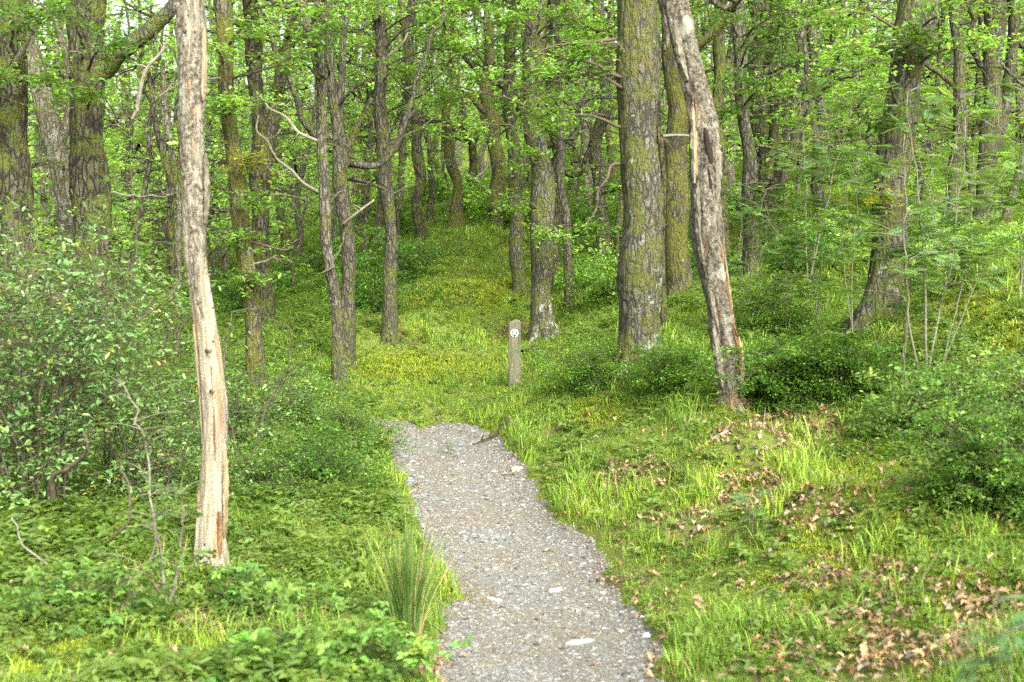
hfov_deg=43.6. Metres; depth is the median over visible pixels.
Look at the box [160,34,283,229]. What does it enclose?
oak tree
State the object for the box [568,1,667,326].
oak tree
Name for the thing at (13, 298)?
hazel bush
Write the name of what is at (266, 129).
oak tree
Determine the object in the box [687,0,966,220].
young tree
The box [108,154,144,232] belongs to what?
hazel tree
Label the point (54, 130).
oak tree
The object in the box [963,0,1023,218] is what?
oak tree
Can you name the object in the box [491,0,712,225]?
young tree
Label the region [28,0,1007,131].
sky
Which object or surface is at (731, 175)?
oak tree
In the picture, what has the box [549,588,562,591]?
flat stone
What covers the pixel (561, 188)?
oak tree
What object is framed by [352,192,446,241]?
hazel bush
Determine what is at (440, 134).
hazel tree
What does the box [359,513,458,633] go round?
rush tuft
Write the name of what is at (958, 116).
oak sapling
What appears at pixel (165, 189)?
young tree
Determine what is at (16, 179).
oak tree
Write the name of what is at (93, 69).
oak tree
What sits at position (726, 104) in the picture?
hazel tree
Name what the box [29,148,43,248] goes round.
hazel tree
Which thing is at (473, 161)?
oak tree
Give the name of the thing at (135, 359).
hazel sapling
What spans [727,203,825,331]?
rowan sapling
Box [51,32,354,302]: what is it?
young tree
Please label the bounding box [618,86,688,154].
hazel tree
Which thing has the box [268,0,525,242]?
oak tree
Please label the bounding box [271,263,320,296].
bilberry shrub
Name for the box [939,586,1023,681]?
fern
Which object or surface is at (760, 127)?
oak tree
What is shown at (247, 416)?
elder bush
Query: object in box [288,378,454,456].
bilberry shrub
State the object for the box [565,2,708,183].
hazel tree
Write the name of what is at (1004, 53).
hazel tree
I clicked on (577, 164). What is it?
oak tree
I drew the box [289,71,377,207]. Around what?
hazel tree
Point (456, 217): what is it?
oak tree
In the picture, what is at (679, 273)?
oak tree
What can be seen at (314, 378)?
elder bush
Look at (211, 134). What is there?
oak tree
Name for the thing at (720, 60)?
oak tree
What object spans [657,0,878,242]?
young tree
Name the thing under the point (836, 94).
hazel tree
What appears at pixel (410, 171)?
hazel tree
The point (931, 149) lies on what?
hazel tree
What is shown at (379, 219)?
oak tree
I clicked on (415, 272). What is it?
bilberry shrub
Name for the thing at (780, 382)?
bilberry shrub
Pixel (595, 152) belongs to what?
oak tree
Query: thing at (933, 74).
oak tree
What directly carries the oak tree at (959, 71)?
on the ground at (704, 522)
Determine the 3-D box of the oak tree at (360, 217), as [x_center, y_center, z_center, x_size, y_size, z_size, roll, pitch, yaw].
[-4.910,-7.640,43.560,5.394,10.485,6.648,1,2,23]
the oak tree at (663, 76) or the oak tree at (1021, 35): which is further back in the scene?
the oak tree at (663, 76)
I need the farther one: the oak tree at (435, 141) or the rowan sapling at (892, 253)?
the oak tree at (435, 141)
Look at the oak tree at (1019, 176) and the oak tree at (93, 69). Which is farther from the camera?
the oak tree at (1019, 176)
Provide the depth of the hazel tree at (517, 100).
59.77 m
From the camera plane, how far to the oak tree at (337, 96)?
21.30 m
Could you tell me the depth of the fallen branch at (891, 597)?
7.64 m
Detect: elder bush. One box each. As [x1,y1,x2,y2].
[144,352,327,458]
[225,347,398,432]
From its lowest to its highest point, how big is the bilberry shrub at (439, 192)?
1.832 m
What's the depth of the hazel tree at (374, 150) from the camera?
75.25 m
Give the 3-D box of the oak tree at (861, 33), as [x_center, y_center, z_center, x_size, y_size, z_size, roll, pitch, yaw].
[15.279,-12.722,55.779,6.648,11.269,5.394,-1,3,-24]
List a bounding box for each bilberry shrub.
[113,293,190,320]
[187,261,293,313]
[188,431,342,510]
[229,404,401,500]
[270,245,323,275]
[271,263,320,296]
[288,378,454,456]
[303,252,449,314]
[356,226,457,293]
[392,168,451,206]
[468,187,530,229]
[511,321,680,400]
[521,151,583,200]
[551,225,618,296]
[551,254,617,305]
[608,331,717,403]
[609,197,690,240]
[671,262,855,340]
[682,305,873,414]
[728,177,793,216]
[743,317,922,407]
[757,217,865,279]
[780,204,871,251]
[909,213,1014,259]
[952,218,1023,247]
[959,157,1023,189]
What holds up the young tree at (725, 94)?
on the ground at (704, 522)
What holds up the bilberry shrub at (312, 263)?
on the ground at (704, 522)
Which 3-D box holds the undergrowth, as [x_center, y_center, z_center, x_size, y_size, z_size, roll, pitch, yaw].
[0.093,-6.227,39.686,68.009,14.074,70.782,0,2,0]
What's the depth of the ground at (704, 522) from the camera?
11.39 m
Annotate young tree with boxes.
[27,7,218,321]
[27,17,155,267]
[28,52,165,250]
[31,18,285,348]
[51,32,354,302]
[103,51,269,302]
[162,1,360,230]
[208,0,421,289]
[208,1,450,248]
[309,0,475,241]
[354,0,523,216]
[410,0,577,151]
[439,0,616,140]
[466,0,763,270]
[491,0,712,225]
[573,0,845,190]
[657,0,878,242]
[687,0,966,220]
[747,0,931,183]
[797,0,1023,212]
[818,0,1023,201]
[849,3,1022,158]
[876,1,1023,207]
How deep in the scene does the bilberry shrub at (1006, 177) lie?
34.07 m
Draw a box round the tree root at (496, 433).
[469,417,509,445]
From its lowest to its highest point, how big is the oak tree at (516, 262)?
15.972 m
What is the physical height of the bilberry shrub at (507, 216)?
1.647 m
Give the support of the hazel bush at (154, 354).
on the ground at (704, 522)
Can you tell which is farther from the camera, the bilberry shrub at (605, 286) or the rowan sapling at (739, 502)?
the bilberry shrub at (605, 286)
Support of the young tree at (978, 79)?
on the ground at (704, 522)
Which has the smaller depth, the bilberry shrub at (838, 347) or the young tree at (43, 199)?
the bilberry shrub at (838, 347)
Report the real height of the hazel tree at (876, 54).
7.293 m
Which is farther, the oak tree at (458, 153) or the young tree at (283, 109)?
the oak tree at (458, 153)
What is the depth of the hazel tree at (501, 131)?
74.24 m
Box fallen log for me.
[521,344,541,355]
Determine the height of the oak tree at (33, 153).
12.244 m
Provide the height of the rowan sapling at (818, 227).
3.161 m
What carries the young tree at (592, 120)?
on the ground at (704, 522)
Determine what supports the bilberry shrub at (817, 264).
on the ground at (704, 522)
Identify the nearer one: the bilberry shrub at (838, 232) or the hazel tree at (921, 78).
the bilberry shrub at (838, 232)
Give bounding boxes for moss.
[0,147,1023,681]
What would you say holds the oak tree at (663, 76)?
on the ground at (704, 522)
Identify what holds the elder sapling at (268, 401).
on the ground at (704, 522)
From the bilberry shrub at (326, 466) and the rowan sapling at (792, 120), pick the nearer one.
the bilberry shrub at (326, 466)
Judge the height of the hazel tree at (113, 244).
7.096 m
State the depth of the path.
10.66 m
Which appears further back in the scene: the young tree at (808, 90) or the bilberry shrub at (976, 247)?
the young tree at (808, 90)
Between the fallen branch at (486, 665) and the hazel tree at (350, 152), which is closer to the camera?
the fallen branch at (486, 665)
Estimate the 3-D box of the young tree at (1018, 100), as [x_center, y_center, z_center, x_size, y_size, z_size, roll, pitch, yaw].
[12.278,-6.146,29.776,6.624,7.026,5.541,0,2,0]
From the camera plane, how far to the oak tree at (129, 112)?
39.68 m
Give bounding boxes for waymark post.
[508,319,520,387]
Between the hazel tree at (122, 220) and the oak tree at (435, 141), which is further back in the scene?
the oak tree at (435, 141)
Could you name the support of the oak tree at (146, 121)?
on the ground at (704, 522)
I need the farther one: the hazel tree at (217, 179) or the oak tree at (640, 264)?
the hazel tree at (217, 179)
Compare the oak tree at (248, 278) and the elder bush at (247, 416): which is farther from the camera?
the oak tree at (248, 278)
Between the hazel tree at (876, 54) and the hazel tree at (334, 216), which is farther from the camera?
the hazel tree at (876, 54)
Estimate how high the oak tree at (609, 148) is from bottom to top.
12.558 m
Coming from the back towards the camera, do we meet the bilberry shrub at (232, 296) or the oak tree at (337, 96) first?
the bilberry shrub at (232, 296)
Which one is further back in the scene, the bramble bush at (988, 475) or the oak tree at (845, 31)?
the oak tree at (845, 31)
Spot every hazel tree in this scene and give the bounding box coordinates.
[29,96,162,269]
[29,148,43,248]
[33,171,56,230]
[69,119,140,228]
[105,68,231,283]
[105,139,146,264]
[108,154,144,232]
[111,151,151,229]
[115,149,160,249]
[116,97,226,238]
[125,49,299,288]
[139,81,284,259]
[180,100,304,245]
[210,85,332,256]
[239,95,331,238]
[247,119,306,238]
[269,117,384,264]
[271,71,350,218]
[281,59,393,234]
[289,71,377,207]
[350,100,410,194]
[352,51,449,186]
[386,87,440,165]
[407,60,480,177]
[411,71,486,194]
[439,50,545,162]
[462,73,523,154]
[471,11,556,160]
[523,5,662,168]
[564,1,736,201]
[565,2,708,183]
[566,76,617,150]
[578,95,619,163]
[593,76,665,161]
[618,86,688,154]
[665,5,747,165]
[702,24,776,149]
[703,0,863,166]
[727,1,865,195]
[780,0,886,159]
[791,28,882,156]
[823,0,968,173]
[827,2,890,137]
[846,0,922,113]
[849,1,929,114]
[867,2,981,182]
[872,3,949,110]
[919,8,974,119]
[926,9,1003,121]
[943,2,1023,104]
[966,22,1023,135]
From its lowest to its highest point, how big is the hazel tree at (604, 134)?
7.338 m
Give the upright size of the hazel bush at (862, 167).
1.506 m
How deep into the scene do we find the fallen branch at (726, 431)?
12.15 m
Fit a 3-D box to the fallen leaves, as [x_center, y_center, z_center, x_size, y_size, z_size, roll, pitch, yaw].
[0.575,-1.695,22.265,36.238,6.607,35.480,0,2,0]
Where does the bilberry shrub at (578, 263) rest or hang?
on the ground at (704, 522)
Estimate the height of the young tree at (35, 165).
6.767 m
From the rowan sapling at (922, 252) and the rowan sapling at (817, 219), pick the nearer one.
the rowan sapling at (922, 252)
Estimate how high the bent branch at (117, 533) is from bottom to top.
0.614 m
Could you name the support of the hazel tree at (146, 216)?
on the ground at (704, 522)
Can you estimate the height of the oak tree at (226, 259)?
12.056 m
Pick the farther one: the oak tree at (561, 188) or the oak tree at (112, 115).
the oak tree at (112, 115)
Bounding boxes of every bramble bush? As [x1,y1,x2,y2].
[0,521,199,648]
[176,578,367,681]
[177,547,350,626]
[282,596,472,681]
[843,366,1008,444]
[850,314,1023,442]
[850,355,1023,537]
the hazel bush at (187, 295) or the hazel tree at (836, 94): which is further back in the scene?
the hazel tree at (836, 94)
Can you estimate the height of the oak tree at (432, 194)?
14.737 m
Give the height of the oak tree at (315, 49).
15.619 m
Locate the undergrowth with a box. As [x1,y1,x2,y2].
[0,101,1023,681]
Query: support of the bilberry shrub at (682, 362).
on the ground at (704, 522)
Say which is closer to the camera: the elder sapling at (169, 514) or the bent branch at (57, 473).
the elder sapling at (169, 514)
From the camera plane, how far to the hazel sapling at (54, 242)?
11.42 m
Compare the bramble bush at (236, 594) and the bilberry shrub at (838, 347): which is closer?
the bramble bush at (236, 594)
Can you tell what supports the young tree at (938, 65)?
on the ground at (704, 522)
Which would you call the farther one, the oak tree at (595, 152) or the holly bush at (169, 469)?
the oak tree at (595, 152)
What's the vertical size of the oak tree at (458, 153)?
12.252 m
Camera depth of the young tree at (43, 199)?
29.96 m
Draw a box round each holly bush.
[0,190,220,531]
[29,360,276,504]
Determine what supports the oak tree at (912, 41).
on the ground at (704, 522)
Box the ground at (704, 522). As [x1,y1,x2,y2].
[0,34,1023,681]
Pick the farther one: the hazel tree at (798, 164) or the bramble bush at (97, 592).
the hazel tree at (798, 164)
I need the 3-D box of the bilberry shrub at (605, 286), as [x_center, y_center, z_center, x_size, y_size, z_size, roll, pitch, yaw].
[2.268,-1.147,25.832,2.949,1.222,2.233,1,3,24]
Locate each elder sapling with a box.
[91,372,205,603]
[185,308,318,467]
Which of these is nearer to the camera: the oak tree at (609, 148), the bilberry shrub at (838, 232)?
the bilberry shrub at (838, 232)
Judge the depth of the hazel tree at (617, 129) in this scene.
58.62 m
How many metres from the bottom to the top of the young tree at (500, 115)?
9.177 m
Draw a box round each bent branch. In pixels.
[49,431,88,499]
[109,461,131,539]
[114,278,181,340]
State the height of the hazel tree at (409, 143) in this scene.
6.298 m
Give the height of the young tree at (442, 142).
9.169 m
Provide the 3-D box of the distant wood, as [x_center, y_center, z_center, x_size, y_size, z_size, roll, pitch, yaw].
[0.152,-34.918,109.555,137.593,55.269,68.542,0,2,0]
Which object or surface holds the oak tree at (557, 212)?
on the ground at (704, 522)
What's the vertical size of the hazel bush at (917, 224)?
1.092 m
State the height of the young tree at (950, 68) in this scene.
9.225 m
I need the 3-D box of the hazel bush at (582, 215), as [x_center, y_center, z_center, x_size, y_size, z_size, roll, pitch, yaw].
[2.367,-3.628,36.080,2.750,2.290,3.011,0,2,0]
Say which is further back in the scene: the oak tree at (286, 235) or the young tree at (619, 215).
the oak tree at (286, 235)
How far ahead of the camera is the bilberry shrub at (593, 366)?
16.12 m
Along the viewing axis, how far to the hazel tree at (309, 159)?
68.47 m
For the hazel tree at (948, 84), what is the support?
on the ground at (704, 522)
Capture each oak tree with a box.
[0,0,106,439]
[0,0,178,415]
[26,0,74,326]
[28,0,160,299]
[28,94,61,200]
[29,0,227,302]
[31,0,271,278]
[103,52,140,184]
[105,0,393,323]
[108,0,452,370]
[108,24,250,258]
[109,0,294,279]
[135,0,307,270]
[141,0,305,401]
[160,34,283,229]
[205,0,390,274]
[218,0,370,257]
[235,0,372,390]
[238,0,485,252]
[244,0,389,176]
[265,17,332,226]
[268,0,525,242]
[277,1,456,252]
[284,1,420,213]
[286,0,504,345]
[337,0,661,295]
[353,0,516,215]
[361,0,502,186]
[386,2,448,224]
[389,1,516,177]
[396,0,502,228]
[405,0,570,231]
[415,0,659,343]
[422,2,521,180]
[427,0,616,286]
[439,0,590,188]
[454,108,490,205]
[465,0,688,390]
[466,3,592,210]
[494,0,617,196]
[496,0,659,310]
[518,0,667,179]
[558,0,705,259]
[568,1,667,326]
[571,0,794,110]
[580,0,758,277]
[594,0,784,297]
[660,1,849,189]
[660,3,726,131]
[694,0,850,279]
[704,0,861,172]
[727,0,857,224]
[744,0,840,241]
[747,0,852,209]
[769,0,945,160]
[779,0,836,211]
[780,0,1023,339]
[800,0,894,149]
[841,0,1023,152]
[872,0,1007,137]
[877,0,986,225]
[948,1,1023,138]
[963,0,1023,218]
[980,0,1023,225]
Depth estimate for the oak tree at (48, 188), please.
37.70 m
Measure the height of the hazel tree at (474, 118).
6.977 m
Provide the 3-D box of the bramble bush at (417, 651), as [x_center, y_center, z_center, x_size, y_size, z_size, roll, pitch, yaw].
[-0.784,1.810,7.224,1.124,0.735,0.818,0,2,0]
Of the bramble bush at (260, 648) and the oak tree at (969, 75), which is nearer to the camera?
the bramble bush at (260, 648)
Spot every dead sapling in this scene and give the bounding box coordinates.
[126,59,181,315]
[127,39,181,367]
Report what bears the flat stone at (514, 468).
on the path
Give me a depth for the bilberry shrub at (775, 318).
17.22 m
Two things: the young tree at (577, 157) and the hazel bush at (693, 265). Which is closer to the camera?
the hazel bush at (693, 265)
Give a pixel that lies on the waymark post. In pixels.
(514, 359)
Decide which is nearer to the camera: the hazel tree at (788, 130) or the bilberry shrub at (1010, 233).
the bilberry shrub at (1010, 233)
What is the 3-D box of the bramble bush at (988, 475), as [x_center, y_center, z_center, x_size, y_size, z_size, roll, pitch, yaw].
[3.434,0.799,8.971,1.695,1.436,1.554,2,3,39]
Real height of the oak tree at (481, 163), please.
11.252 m
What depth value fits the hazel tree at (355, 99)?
53.30 m
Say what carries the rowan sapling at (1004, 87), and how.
on the ground at (704, 522)
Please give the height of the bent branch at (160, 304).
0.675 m
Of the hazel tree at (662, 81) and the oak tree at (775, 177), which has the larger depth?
the hazel tree at (662, 81)
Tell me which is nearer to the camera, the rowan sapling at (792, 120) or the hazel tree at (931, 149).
the rowan sapling at (792, 120)
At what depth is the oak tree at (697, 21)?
47.41 m
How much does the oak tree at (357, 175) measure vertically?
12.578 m
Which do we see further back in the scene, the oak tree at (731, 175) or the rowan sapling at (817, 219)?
the oak tree at (731, 175)
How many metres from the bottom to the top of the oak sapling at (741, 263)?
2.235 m
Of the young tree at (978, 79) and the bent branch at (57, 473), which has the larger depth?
the young tree at (978, 79)
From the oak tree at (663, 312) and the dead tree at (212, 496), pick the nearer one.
the dead tree at (212, 496)
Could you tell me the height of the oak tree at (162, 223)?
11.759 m
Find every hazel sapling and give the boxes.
[0,235,114,490]
[60,164,175,486]
[101,243,174,454]
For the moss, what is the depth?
14.52 m
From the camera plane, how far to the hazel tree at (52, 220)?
36.84 m
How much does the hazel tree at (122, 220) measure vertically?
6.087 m
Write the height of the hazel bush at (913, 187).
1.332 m
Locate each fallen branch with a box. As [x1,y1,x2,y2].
[475,645,494,679]
[711,417,736,439]
[858,548,955,610]
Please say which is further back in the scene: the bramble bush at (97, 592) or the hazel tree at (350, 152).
the hazel tree at (350, 152)
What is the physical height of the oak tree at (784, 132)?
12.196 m
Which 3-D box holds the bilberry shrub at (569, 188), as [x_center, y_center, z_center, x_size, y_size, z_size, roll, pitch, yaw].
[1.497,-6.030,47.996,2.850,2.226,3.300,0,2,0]
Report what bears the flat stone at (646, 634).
on the path
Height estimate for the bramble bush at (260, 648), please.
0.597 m
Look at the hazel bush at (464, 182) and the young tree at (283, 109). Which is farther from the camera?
the hazel bush at (464, 182)
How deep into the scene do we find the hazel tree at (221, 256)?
40.14 m
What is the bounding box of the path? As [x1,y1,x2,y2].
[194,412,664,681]
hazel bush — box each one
[0,191,136,483]
[0,199,240,466]
[64,246,249,442]
[168,277,239,302]
[317,222,416,275]
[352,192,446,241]
[436,168,507,208]
[446,176,530,218]
[561,172,620,238]
[688,227,778,276]
[823,151,874,182]
[860,172,945,199]
[866,204,978,245]
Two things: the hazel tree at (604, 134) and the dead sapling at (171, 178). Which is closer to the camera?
the dead sapling at (171, 178)
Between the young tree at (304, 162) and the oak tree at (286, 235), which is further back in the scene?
the oak tree at (286, 235)
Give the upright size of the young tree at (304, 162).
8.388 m
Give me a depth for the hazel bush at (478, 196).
42.51 m
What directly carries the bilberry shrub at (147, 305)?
on the ground at (704, 522)
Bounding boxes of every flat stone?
[511,466,522,471]
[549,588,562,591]
[565,638,594,644]
[642,632,651,637]
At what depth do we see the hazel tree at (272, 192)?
49.32 m
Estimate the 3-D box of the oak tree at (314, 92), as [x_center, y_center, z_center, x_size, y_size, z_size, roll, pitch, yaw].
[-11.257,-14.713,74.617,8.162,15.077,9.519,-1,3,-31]
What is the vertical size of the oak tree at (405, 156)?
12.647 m
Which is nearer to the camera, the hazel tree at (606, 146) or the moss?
the moss
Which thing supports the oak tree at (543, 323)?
on the ground at (704, 522)
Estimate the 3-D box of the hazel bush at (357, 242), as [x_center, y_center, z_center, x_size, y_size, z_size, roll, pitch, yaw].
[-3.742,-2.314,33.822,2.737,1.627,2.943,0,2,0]
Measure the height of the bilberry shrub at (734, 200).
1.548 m
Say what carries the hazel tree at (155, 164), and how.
on the ground at (704, 522)
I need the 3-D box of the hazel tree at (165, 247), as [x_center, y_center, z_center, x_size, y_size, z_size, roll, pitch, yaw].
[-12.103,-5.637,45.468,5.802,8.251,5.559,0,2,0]
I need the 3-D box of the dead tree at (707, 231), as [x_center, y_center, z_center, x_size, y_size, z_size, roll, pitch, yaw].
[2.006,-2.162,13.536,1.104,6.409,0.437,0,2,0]
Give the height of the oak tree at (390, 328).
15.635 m
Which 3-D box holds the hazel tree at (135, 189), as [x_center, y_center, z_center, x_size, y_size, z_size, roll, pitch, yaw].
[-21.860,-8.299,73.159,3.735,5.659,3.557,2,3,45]
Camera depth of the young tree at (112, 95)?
36.93 m
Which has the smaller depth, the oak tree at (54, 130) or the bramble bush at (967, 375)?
the bramble bush at (967, 375)
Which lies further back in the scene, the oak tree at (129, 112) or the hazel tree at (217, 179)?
the hazel tree at (217, 179)
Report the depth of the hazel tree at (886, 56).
56.97 m
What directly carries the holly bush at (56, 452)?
on the ground at (704, 522)
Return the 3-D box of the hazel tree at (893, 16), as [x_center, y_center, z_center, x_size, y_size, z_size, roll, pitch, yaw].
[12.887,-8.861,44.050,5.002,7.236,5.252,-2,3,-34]
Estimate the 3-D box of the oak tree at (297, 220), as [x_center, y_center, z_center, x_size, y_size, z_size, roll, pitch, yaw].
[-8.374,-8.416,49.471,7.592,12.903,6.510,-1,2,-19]
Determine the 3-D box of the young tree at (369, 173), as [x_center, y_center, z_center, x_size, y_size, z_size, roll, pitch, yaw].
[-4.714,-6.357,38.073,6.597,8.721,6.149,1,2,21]
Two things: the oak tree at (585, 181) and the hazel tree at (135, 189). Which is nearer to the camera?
the oak tree at (585, 181)
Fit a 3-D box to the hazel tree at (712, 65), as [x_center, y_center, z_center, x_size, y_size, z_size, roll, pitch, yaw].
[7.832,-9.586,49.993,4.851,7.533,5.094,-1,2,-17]
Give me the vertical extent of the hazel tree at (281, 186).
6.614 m
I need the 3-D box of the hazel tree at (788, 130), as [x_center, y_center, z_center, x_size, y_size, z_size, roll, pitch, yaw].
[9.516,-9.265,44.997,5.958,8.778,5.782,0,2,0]
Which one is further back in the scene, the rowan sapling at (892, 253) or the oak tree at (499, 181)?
the oak tree at (499, 181)
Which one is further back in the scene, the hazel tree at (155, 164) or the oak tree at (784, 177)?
the hazel tree at (155, 164)
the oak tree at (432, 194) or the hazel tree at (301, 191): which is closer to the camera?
the oak tree at (432, 194)
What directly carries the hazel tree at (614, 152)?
on the ground at (704, 522)
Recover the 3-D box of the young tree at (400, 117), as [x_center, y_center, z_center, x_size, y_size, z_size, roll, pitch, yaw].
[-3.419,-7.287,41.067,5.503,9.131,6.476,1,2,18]
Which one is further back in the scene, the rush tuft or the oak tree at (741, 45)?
the oak tree at (741, 45)
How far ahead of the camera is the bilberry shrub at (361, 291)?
26.91 m
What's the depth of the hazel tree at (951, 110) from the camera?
52.59 m
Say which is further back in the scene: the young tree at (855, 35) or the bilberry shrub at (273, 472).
the young tree at (855, 35)
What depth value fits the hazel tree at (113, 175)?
77.02 m
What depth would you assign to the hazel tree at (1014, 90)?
47.81 m
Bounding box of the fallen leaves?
[3,175,1023,681]
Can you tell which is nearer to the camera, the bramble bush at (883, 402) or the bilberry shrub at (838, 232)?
the bramble bush at (883, 402)
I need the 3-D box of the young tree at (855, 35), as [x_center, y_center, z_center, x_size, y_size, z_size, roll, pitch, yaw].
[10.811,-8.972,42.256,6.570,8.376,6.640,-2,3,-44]
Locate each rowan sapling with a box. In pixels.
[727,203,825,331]
[728,489,776,546]
[761,52,887,280]
[764,116,870,330]
[800,86,900,334]
[834,81,1023,393]
[842,152,959,398]
[923,151,1023,377]
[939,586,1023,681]
[962,75,1023,299]
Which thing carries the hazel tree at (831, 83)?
on the ground at (704, 522)
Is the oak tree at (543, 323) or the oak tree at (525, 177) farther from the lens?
the oak tree at (525, 177)
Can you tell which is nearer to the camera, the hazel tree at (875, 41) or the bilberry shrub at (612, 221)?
the bilberry shrub at (612, 221)
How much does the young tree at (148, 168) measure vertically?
7.073 m
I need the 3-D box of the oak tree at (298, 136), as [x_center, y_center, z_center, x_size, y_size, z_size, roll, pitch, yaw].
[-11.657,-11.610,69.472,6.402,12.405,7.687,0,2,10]
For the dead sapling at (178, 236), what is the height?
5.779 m
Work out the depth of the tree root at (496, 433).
16.04 m
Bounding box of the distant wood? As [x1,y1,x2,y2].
[28,0,1023,226]
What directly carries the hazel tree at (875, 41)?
on the ground at (704, 522)
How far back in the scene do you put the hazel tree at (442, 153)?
56.47 m
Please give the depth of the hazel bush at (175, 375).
15.58 m
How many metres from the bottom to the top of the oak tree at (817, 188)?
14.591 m
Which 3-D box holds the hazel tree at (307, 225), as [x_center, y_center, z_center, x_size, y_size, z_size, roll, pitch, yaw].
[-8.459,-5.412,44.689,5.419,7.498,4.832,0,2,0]
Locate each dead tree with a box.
[175,0,235,570]
[657,0,748,413]
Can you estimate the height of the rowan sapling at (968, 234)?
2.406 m
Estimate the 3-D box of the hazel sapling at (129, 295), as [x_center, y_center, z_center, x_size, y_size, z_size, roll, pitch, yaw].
[-3.814,-0.126,12.306,0.985,3.230,1.088,2,3,35]
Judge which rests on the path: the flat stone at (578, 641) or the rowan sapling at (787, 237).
the flat stone at (578, 641)
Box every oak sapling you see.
[720,181,792,307]
[866,82,1001,270]

